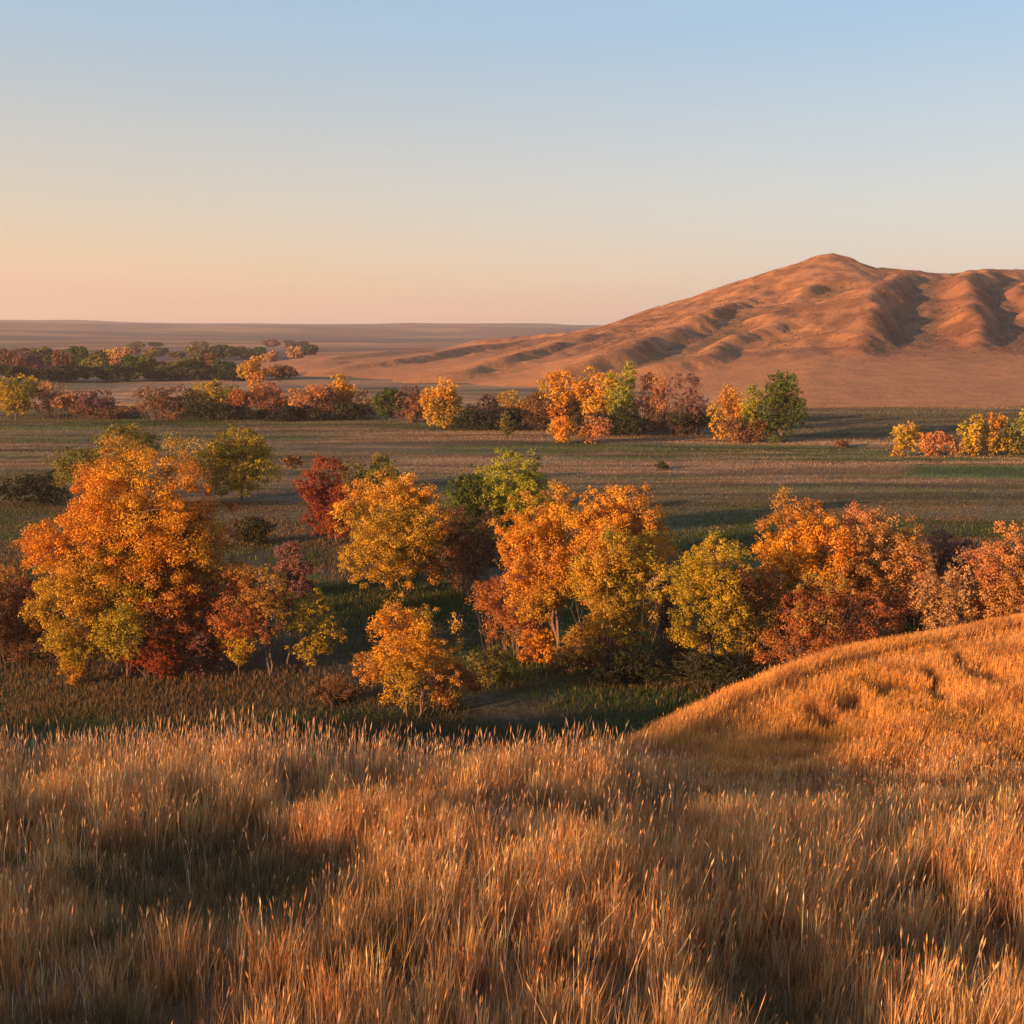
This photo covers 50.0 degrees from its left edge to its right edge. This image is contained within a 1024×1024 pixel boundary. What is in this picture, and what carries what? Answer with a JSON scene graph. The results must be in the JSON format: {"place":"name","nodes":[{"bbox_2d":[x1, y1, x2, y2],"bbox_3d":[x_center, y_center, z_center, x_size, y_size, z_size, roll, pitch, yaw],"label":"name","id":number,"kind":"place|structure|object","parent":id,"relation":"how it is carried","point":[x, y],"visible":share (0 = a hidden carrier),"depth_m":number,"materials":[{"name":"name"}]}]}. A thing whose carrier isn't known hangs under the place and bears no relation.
{"place":"outdoors","nodes":[
{"label":"outdoors","id":0,"kind":"place"},
{"bbox_2d":[0,707,1023,1023],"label":"dry grass","id":1,"kind":"structure","parent":0,"point":[360,920],"depth_m":9.09,"materials":[{"name":"brown plant"}]},
{"bbox_2d":[0,320,1023,1023],"bbox_3d":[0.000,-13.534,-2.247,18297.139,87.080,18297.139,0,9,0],"label":"ground","id":2,"kind":"structure","parent":0,"point":[90,336],"depth_m":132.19,"materials":[{"name":"green plant"}]},
{"bbox_2d":[0,364,34,382],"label":"shrub","id":3,"kind":"object","parent":2,"relation":"on","point":[7,371],"visible":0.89,"depth_m":412.93,"materials":[{"name":"grey plant"}]},
{"bbox_2d":[0,373,42,419],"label":"broadleaf tree","id":4,"kind":"object","parent":2,"relation":"on","point":[14,397],"visible":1,"depth_m":248.16,"materials":[{"name":"yellow plant"}]},
{"bbox_2d":[0,562,45,627],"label":"shrub","id":5,"kind":"object","parent":2,"relation":"on","point":[26,583],"visible":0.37,"depth_m":73.23,"materials":[{"name":"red plant"}]},
{"bbox_2d":[11,351,46,368],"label":"distant tree","id":6,"kind":"object","parent":2,"relation":"on","point":[25,359],"visible":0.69,"depth_m":479.33,"materials":[{"name":"brown plant"}]},
{"bbox_2d":[0,578,72,670],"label":"shrub","id":7,"kind":"object","parent":2,"relation":"on","point":[10,609],"visible":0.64,"depth_m":67.14,"materials":[{"name":"red plant"}]},
{"bbox_2d":[0,469,73,506],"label":"shrub","id":8,"kind":"object","parent":2,"relation":"on","point":[27,482],"visible":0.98,"depth_m":126.15,"materials":[{"name":"green plant"}]},
{"bbox_2d":[31,379,84,418],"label":"thicket","id":9,"kind":"object","parent":2,"relation":"on","point":[63,401],"visible":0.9,"depth_m":251.68,"materials":[{"name":"brown plant"}]},
{"bbox_2d":[10,508,124,671],"bbox_3d":[-26.022,4.789,65.453,6.476,10.244,6.274,-6,11,-32],"label":"broadleaf tree","id":10,"kind":"object","parent":2,"relation":"on","point":[50,599],"visible":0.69,"depth_m":64.28,"materials":[{"name":"orange plant"}]},
{"bbox_2d":[40,365,99,381],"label":"shrub","id":11,"kind":"object","parent":2,"relation":"on","point":[75,372],"visible":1,"depth_m":426.10,"materials":[{"name":"grey plant"}]},
{"bbox_2d":[37,602,110,684],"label":"tree","id":12,"kind":"object","parent":2,"relation":"on","point":[71,647],"visible":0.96,"depth_m":64.15,"materials":[{"name":"yellow plant"}]},
{"bbox_2d":[67,388,118,418],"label":"thicket","id":13,"kind":"object","parent":2,"relation":"on","point":[93,403],"visible":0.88,"depth_m":250.37,"materials":[{"name":"brown plant"}]},
{"bbox_2d":[79,350,109,371],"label":"distant tree","id":14,"kind":"object","parent":2,"relation":"on","point":[96,361],"visible":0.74,"depth_m":478.16,"materials":[{"name":"yellow plant"}]},
{"bbox_2d":[43,422,161,512],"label":"broadleaf tree","id":15,"kind":"object","parent":2,"relation":"on","point":[62,464],"visible":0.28,"depth_m":118.30,"materials":[{"name":"green plant"}]},
{"bbox_2d":[69,405,145,419],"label":"thicket","id":16,"kind":"object","parent":2,"relation":"on","point":[118,412],"visible":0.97,"depth_m":247.00,"materials":[{"name":"green plant"}]},
{"bbox_2d":[94,365,142,381],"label":"shrub","id":17,"kind":"object","parent":2,"relation":"on","point":[114,372],"visible":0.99,"depth_m":431.66,"materials":[{"name":"grey plant"}]},
{"bbox_2d":[80,534,177,679],"bbox_3d":[-22.610,5.517,64.818,5.038,9.211,5.396,-6,11,-30],"label":"broadleaf tree","id":18,"kind":"object","parent":2,"relation":"on","point":[116,623],"visible":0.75,"depth_m":63.75,"materials":[{"name":"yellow plant"}]},
{"bbox_2d":[120,354,154,377],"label":"distant tree","id":19,"kind":"object","parent":2,"relation":"on","point":[139,361],"visible":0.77,"depth_m":453.41,"materials":[{"name":"green plant"}]},
{"bbox_2d":[48,430,237,675],"bbox_3d":[-21.845,2.550,64.975,10.506,14.831,9.584,0,9,0],"label":"broadleaf tree","id":20,"kind":"object","parent":2,"relation":"on","point":[125,523],"visible":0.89,"depth_m":63.12,"materials":[{"name":"orange plant"}]},
{"bbox_2d":[119,630,187,681],"bbox_3d":[-21.021,8.576,65.261,4.316,2.930,3.007,6,11,33],"label":"shrub","id":21,"kind":"object","parent":2,"relation":"on","point":[157,659],"visible":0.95,"depth_m":64.72,"materials":[{"name":"red plant"}]},
{"bbox_2d":[142,366,183,380],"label":"shrub","id":22,"kind":"object","parent":2,"relation":"on","point":[164,372],"visible":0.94,"depth_m":442.98,"materials":[{"name":"grey plant"}]},
{"bbox_2d":[132,384,198,420],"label":"thicket","id":23,"kind":"object","parent":2,"relation":"on","point":[157,405],"visible":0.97,"depth_m":243.93,"materials":[{"name":"brown plant"}]},
{"bbox_2d":[135,490,245,670],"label":"broadleaf tree","id":24,"kind":"object","parent":2,"relation":"on","point":[184,625],"visible":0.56,"depth_m":65.19,"materials":[{"name":"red plant"}]},
{"bbox_2d":[174,367,217,379],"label":"shrub","id":25,"kind":"object","parent":2,"relation":"on","point":[197,373],"visible":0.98,"depth_m":442.60,"materials":[{"name":"grey plant"}]},
{"bbox_2d":[180,627,227,680],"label":"shrub","id":26,"kind":"object","parent":2,"relation":"on","point":[200,653],"visible":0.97,"depth_m":65.17,"materials":[{"name":"red plant"}]},
{"bbox_2d":[188,379,226,415],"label":"broadleaf tree","id":27,"kind":"object","parent":2,"relation":"on","point":[212,391],"visible":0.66,"depth_m":248.84,"materials":[{"name":"yellow plant"}]},
{"bbox_2d":[176,399,252,420],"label":"thicket","id":28,"kind":"object","parent":2,"relation":"on","point":[213,410],"visible":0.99,"depth_m":240.81,"materials":[{"name":"green plant"}]},
{"bbox_2d":[214,614,257,675],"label":"tree","id":29,"kind":"object","parent":2,"relation":"on","point":[239,655],"visible":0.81,"depth_m":65.06,"materials":[{"name":"yellow plant"}]},
{"bbox_2d":[192,424,281,500],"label":"broadleaf tree","id":30,"kind":"object","parent":2,"relation":"on","point":[250,451],"visible":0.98,"depth_m":128.34,"materials":[{"name":"green plant"}]},
{"bbox_2d":[213,389,261,418],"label":"thicket","id":31,"kind":"object","parent":2,"relation":"on","point":[241,398],"visible":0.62,"depth_m":245.67,"materials":[{"name":"brown plant"}]},
{"bbox_2d":[234,356,264,390],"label":"broadleaf tree","id":32,"kind":"object","parent":2,"relation":"on","point":[251,370],"visible":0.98,"depth_m":356.78,"materials":[{"name":"orange plant"}]},
{"bbox_2d":[206,559,299,675],"bbox_3d":[-15.300,6.340,65.341,5.232,7.258,4.493,0,9,0],"label":"broadleaf tree","id":33,"kind":"object","parent":2,"relation":"on","point":[263,598],"visible":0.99,"depth_m":64.44,"materials":[{"name":"orange plant"}]},
{"bbox_2d":[229,516,277,545],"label":"shrub","id":34,"kind":"object","parent":2,"relation":"on","point":[253,530],"visible":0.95,"depth_m":103.13,"materials":[{"name":"green plant"}]},
{"bbox_2d":[247,378,295,418],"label":"thicket","id":35,"kind":"object","parent":2,"relation":"on","point":[265,393],"visible":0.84,"depth_m":246.30,"materials":[{"name":"brown plant"}]},
{"bbox_2d":[262,365,298,378],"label":"distant tree","id":36,"kind":"object","parent":2,"relation":"on","point":[276,371],"visible":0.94,"depth_m":446.21,"materials":[{"name":"plant"}]},
{"bbox_2d":[257,540,315,599],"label":"shrub","id":37,"kind":"object","parent":2,"relation":"on","point":[295,571],"visible":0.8,"depth_m":82.14,"materials":[{"name":"red plant"}]},
{"bbox_2d":[248,403,330,421],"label":"thicket","id":38,"kind":"object","parent":2,"relation":"on","point":[285,412],"visible":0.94,"depth_m":241.23,"materials":[{"name":"green plant"}]},
{"bbox_2d":[270,587,346,672],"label":"tree","id":39,"kind":"object","parent":2,"relation":"on","point":[315,637],"visible":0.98,"depth_m":65.58,"materials":[{"name":"green plant"}]},
{"bbox_2d":[287,384,331,419],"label":"thicket","id":40,"kind":"object","parent":2,"relation":"on","point":[313,391],"visible":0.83,"depth_m":244.18,"materials":[{"name":"orange plant"}]},
{"bbox_2d":[307,386,340,419],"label":"thicket","id":41,"kind":"object","parent":2,"relation":"on","point":[321,402],"visible":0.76,"depth_m":244.34,"materials":[{"name":"brown plant"}]},
{"bbox_2d":[306,674,360,705],"bbox_3d":[-9.697,9.740,60.158,3.059,1.573,2.494,0,9,0],"label":"shrub","id":42,"kind":"object","parent":2,"relation":"on","point":[342,689],"visible":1,"depth_m":59.71,"materials":[{"name":"brown plant"}]},
{"bbox_2d":[292,452,378,542],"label":"broadleaf tree","id":43,"kind":"object","parent":2,"relation":"on","point":[318,500],"visible":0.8,"depth_m":102.95,"materials":[{"name":"red plant"}]},
{"bbox_2d":[327,373,359,415],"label":"broadleaf tree","id":44,"kind":"object","parent":2,"relation":"on","point":[344,392],"visible":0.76,"depth_m":249.49,"materials":[{"name":"orange plant"}]},
{"bbox_2d":[328,402,372,419],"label":"thicket","id":45,"kind":"object","parent":2,"relation":"on","point":[353,411],"visible":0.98,"depth_m":244.22,"materials":[{"name":"green plant"}]},
{"bbox_2d":[335,452,401,514],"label":"broadleaf tree","id":46,"kind":"object","parent":2,"relation":"on","point":[374,466],"visible":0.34,"depth_m":116.17,"materials":[{"name":"green plant"}]},
{"bbox_2d":[369,387,409,420],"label":"broadleaf tree","id":47,"kind":"object","parent":2,"relation":"on","point":[378,401],"visible":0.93,"depth_m":238.70,"materials":[{"name":"green plant"}]},
{"bbox_2d":[327,469,461,593],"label":"broadleaf tree","id":48,"kind":"object","parent":2,"relation":"on","point":[407,509],"visible":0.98,"depth_m":81.97,"materials":[{"name":"orange plant"}]},
{"bbox_2d":[352,590,466,718],"bbox_3d":[-5.393,7.506,57.475,5.981,6.675,5.481,0,9,0],"label":"tree","id":49,"kind":"object","parent":2,"relation":"on","point":[425,647],"visible":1,"depth_m":56.70,"materials":[{"name":"orange plant"}]},
{"bbox_2d":[393,383,429,422],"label":"thicket","id":50,"kind":"object","parent":2,"relation":"on","point":[398,394],"visible":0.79,"depth_m":238.06,"materials":[{"name":"brown plant"}]},
{"bbox_2d":[418,377,466,427],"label":"broadleaf tree","id":51,"kind":"object","parent":2,"relation":"on","point":[441,397],"visible":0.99,"depth_m":226.62,"materials":[{"name":"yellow plant"}]},
{"bbox_2d":[428,654,482,709],"bbox_3d":[-3.277,9.057,59.172,3.245,3.077,2.500,4,10,21],"label":"shrub","id":52,"kind":"object","parent":2,"relation":"on","point":[463,676],"visible":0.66,"depth_m":58.85,"materials":[{"name":"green plant"}]},
{"bbox_2d":[441,463,490,547],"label":"tree","id":53,"kind":"object","parent":2,"relation":"on","point":[462,493],"visible":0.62,"depth_m":100.25,"materials":[{"name":"green plant"}]},
{"bbox_2d":[436,502,514,597],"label":"broadleaf tree","id":54,"kind":"object","parent":2,"relation":"on","point":[468,544],"visible":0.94,"depth_m":82.05,"materials":[{"name":"brown plant"}]},
{"bbox_2d":[462,645,514,687],"bbox_3d":[-1.304,8.882,63.256,2.837,2.454,2.484,-6,11,-32],"label":"shrub","id":55,"kind":"object","parent":2,"relation":"on","point":[499,671],"visible":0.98,"depth_m":63.14,"materials":[{"name":"green plant"}]},
{"bbox_2d":[453,406,552,430],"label":"thicket","id":56,"kind":"object","parent":2,"relation":"on","point":[479,417],"visible":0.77,"depth_m":222.61,"materials":[{"name":"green plant"}]},
{"bbox_2d":[464,562,550,657],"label":"shrub","id":57,"kind":"object","parent":2,"relation":"on","point":[509,620],"visible":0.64,"depth_m":69.47,"materials":[{"name":"red plant"}]},
{"bbox_2d":[461,447,556,545],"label":"broadleaf tree","id":58,"kind":"object","parent":2,"relation":"on","point":[501,502],"visible":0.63,"depth_m":101.54,"materials":[{"name":"green plant"}]},
{"bbox_2d":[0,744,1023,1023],"bbox_3d":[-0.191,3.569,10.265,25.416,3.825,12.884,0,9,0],"label":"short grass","id":59,"kind":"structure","parent":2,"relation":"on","point":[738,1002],"depth_m":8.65,"materials":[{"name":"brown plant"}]},
{"bbox_2d":[0,403,1023,525],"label":"flat grass","id":60,"kind":"structure","parent":2,"relation":"on","point":[1007,412],"depth_m":178.31,"materials":[{"name":"green plant"}]},
{"bbox_2d":[495,389,545,427],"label":"thicket","id":61,"kind":"object","parent":2,"relation":"on","point":[518,403],"visible":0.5,"depth_m":226.65,"materials":[{"name":"orange plant"}]},
{"bbox_2d":[516,628,556,664],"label":"shrub","id":62,"kind":"object","parent":2,"relation":"on","point":[539,641],"visible":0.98,"depth_m":68.17,"materials":[{"name":"orange plant"}]},
{"bbox_2d":[520,390,561,430],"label":"thicket","id":63,"kind":"object","parent":2,"relation":"on","point":[542,411],"visible":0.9,"depth_m":223.14,"materials":[{"name":"brown plant"}]},
{"bbox_2d":[486,479,607,663],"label":"broadleaf tree","id":64,"kind":"object","parent":2,"relation":"on","point":[532,548],"visible":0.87,"depth_m":66.61,"materials":[{"name":"orange plant"}]},
{"bbox_2d":[545,415,578,442],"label":"shrub","id":65,"kind":"object","parent":2,"relation":"on","point":[562,433],"visible":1,"depth_m":192.82,"materials":[{"name":"orange plant"}]},
{"bbox_2d":[535,369,589,428],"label":"broadleaf tree","id":66,"kind":"object","parent":2,"relation":"on","point":[555,389],"visible":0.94,"depth_m":222.74,"materials":[{"name":"orange plant"}]},
{"bbox_2d":[547,623,621,673],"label":"shrub","id":67,"kind":"object","parent":2,"relation":"on","point":[577,655],"visible":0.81,"depth_m":66.01,"materials":[{"name":"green plant"}]},
{"bbox_2d":[574,416,613,444],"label":"shrub","id":68,"kind":"object","parent":2,"relation":"on","point":[597,429],"visible":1,"depth_m":192.74,"materials":[{"name":"orange plant"}]},
{"bbox_2d":[576,364,627,431],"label":"broadleaf tree","id":69,"kind":"object","parent":2,"relation":"on","point":[589,401],"visible":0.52,"depth_m":220.59,"materials":[{"name":"orange plant"}]},
{"bbox_2d":[580,405,647,434],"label":"thicket","id":70,"kind":"object","parent":2,"relation":"on","point":[625,423],"visible":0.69,"depth_m":211.50,"materials":[{"name":"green plant"}]},
{"bbox_2d":[549,480,682,659],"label":"broadleaf tree","id":71,"kind":"object","parent":2,"relation":"on","point":[610,512],"visible":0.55,"depth_m":66.35,"materials":[{"name":"orange plant"}]},
{"bbox_2d":[601,360,637,432],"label":"broadleaf tree","id":72,"kind":"object","parent":2,"relation":"on","point":[615,402],"visible":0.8,"depth_m":218.28,"materials":[{"name":"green plant"}]},
{"bbox_2d":[565,523,675,675],"bbox_3d":[6.424,5.084,65.483,6.668,9.488,5.807,0,9,0],"label":"broadleaf tree","id":73,"kind":"object","parent":2,"relation":"on","point":[616,608],"visible":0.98,"depth_m":64.39,"materials":[{"name":"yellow plant"}]},
{"bbox_2d":[584,645,672,687],"bbox_3d":[6.598,8.917,62.425,4.241,2.375,4.770,9,13,44],"label":"shrub","id":74,"kind":"object","parent":2,"relation":"on","point":[632,661],"visible":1,"depth_m":62.27,"materials":[{"name":"green plant"}]},
{"bbox_2d":[630,370,671,431],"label":"thicket","id":75,"kind":"object","parent":2,"relation":"on","point":[655,397],"visible":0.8,"depth_m":220.47,"materials":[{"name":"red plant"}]},
{"bbox_2d":[651,556,693,663],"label":"tree","id":76,"kind":"object","parent":2,"relation":"on","point":[665,617],"visible":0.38,"depth_m":67.65,"materials":[{"name":"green plant"}]},
{"bbox_2d":[662,373,708,435],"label":"thicket","id":77,"kind":"object","parent":2,"relation":"on","point":[690,404],"visible":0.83,"depth_m":213.56,"materials":[{"name":"brown plant"}]},
{"bbox_2d":[657,406,719,435],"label":"thicket","id":78,"kind":"object","parent":2,"relation":"on","point":[687,421],"visible":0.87,"depth_m":213.07,"materials":[{"name":"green plant"}]},
{"bbox_2d":[659,525,760,672],"bbox_3d":[11.429,5.221,63.260,6.186,9.304,5.005,0,9,0],"label":"broadleaf tree","id":79,"kind":"object","parent":2,"relation":"on","point":[707,575],"visible":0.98,"depth_m":62.35,"materials":[{"name":"yellow plant"}]},
{"bbox_2d":[669,649,771,692],"bbox_3d":[11.587,9.096,61.461,6.169,2.111,4.395,8,12,38],"label":"shrub","id":80,"kind":"object","parent":2,"relation":"on","point":[725,675],"visible":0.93,"depth_m":61.26,"materials":[{"name":"green plant"}]},
{"bbox_2d":[706,383,754,440],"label":"tree","id":81,"kind":"object","parent":2,"relation":"on","point":[729,397],"visible":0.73,"depth_m":200.57,"materials":[{"name":"orange plant"}]},
{"bbox_2d":[717,416,772,442],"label":"thicket","id":82,"kind":"object","parent":2,"relation":"on","point":[736,427],"visible":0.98,"depth_m":196.94,"materials":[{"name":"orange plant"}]},
{"bbox_2d":[718,563,786,672],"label":"tree","id":83,"kind":"object","parent":2,"relation":"on","point":[752,645],"visible":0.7,"depth_m":63.34,"materials":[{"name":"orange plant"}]},
{"bbox_2d":[738,384,768,442],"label":"tree","id":84,"kind":"object","parent":2,"relation":"on","point":[752,404],"visible":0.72,"depth_m":197.88,"materials":[{"name":"plant"}]},
{"bbox_2d":[754,369,810,443],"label":"broadleaf tree","id":85,"kind":"object","parent":2,"relation":"on","point":[777,397],"visible":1,"depth_m":194.84,"materials":[{"name":"green plant"}]},
{"bbox_2d":[750,485,865,658],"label":"broadleaf tree","id":86,"kind":"object","parent":2,"relation":"on","point":[805,546],"visible":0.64,"depth_m":66.40,"materials":[{"name":"orange plant"}]},
{"bbox_2d":[604,612,1023,782],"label":"mound grass","id":87,"kind":"structure","parent":2,"relation":"on","point":[793,705],"depth_m":18.88,"materials":[{"name":"plant"}]},
{"bbox_2d":[753,569,898,669],"bbox_3d":[17.862,6.484,63.053,8.139,6.780,6.481,0,9,0],"label":"broadleaf tree","id":88,"kind":"object","parent":2,"relation":"on","point":[831,635],"visible":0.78,"depth_m":62.06,"materials":[{"name":"red plant"}]},
{"bbox_2d":[818,499,943,639],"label":"broadleaf tree","id":89,"kind":"object","parent":2,"relation":"on","point":[872,523],"visible":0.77,"depth_m":65.89,"materials":[{"name":"orange plant"}]},
{"bbox_2d":[888,421,922,456],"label":"tree","id":90,"kind":"object","parent":2,"relation":"on","point":[905,436],"visible":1,"depth_m":176.34,"materials":[{"name":"yellow plant"}]},
{"bbox_2d":[897,581,929,635],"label":"shrub","id":91,"kind":"object","parent":2,"relation":"on","point":[912,621],"visible":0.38,"depth_m":72.43,"materials":[{"name":"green plant"}]},
{"bbox_2d":[916,431,956,455],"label":"shrub","id":92,"kind":"object","parent":2,"relation":"on","point":[933,439],"visible":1,"depth_m":175.48,"materials":[{"name":"orange plant"}]},
{"bbox_2d":[907,555,979,634],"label":"tree","id":93,"kind":"object","parent":2,"relation":"on","point":[948,611],"visible":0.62,"depth_m":62.86,"materials":[{"name":"orange plant"}]},
{"bbox_2d":[908,524,988,623],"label":"broadleaf tree","id":94,"kind":"object","parent":2,"relation":"on","point":[941,562],"visible":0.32,"depth_m":74.80,"materials":[{"name":"brown plant"}]},
{"bbox_2d":[955,414,983,455],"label":"tree","id":95,"kind":"object","parent":2,"relation":"on","point":[972,447],"visible":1,"depth_m":175.51,"materials":[{"name":"yellow plant"}]},
{"bbox_2d":[951,519,1023,620],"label":"broadleaf tree","id":96,"kind":"object","parent":2,"relation":"on","point":[1001,555],"visible":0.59,"depth_m":62.63,"materials":[{"name":"orange plant"}]},
{"bbox_2d":[977,411,1011,455],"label":"tree","id":97,"kind":"object","parent":2,"relation":"on","point":[993,441],"visible":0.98,"depth_m":176.92,"materials":[{"name":"orange plant"}]},
{"bbox_2d":[1003,427,1023,455],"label":"shrub","id":98,"kind":"object","parent":2,"relation":"on","point":[1015,436],"visible":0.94,"depth_m":177.51,"materials":[{"name":"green plant"}]},
{"bbox_2d":[0,0,1023,324],"label":"sky","id":99,"kind":"structure","parent":0,"point":[567,162],"materials":[{"name":"blue"}]},
{"bbox_2d":[236,253,1023,407],"bbox_3d":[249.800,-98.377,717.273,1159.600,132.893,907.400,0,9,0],"label":"hill","id":100,"kind":"structure","parent":0,"point":[854,376],"depth_m":471.84,"materials":[{"name":"brown soil"}]},
{"bbox_2d":[426,254,1023,366],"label":"hill scrub","id":101,"kind":"object","parent":100,"relation":"on","point":[1013,281],"visible":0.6,"depth_m":521.26,"materials":[{"name":"brown plant"}]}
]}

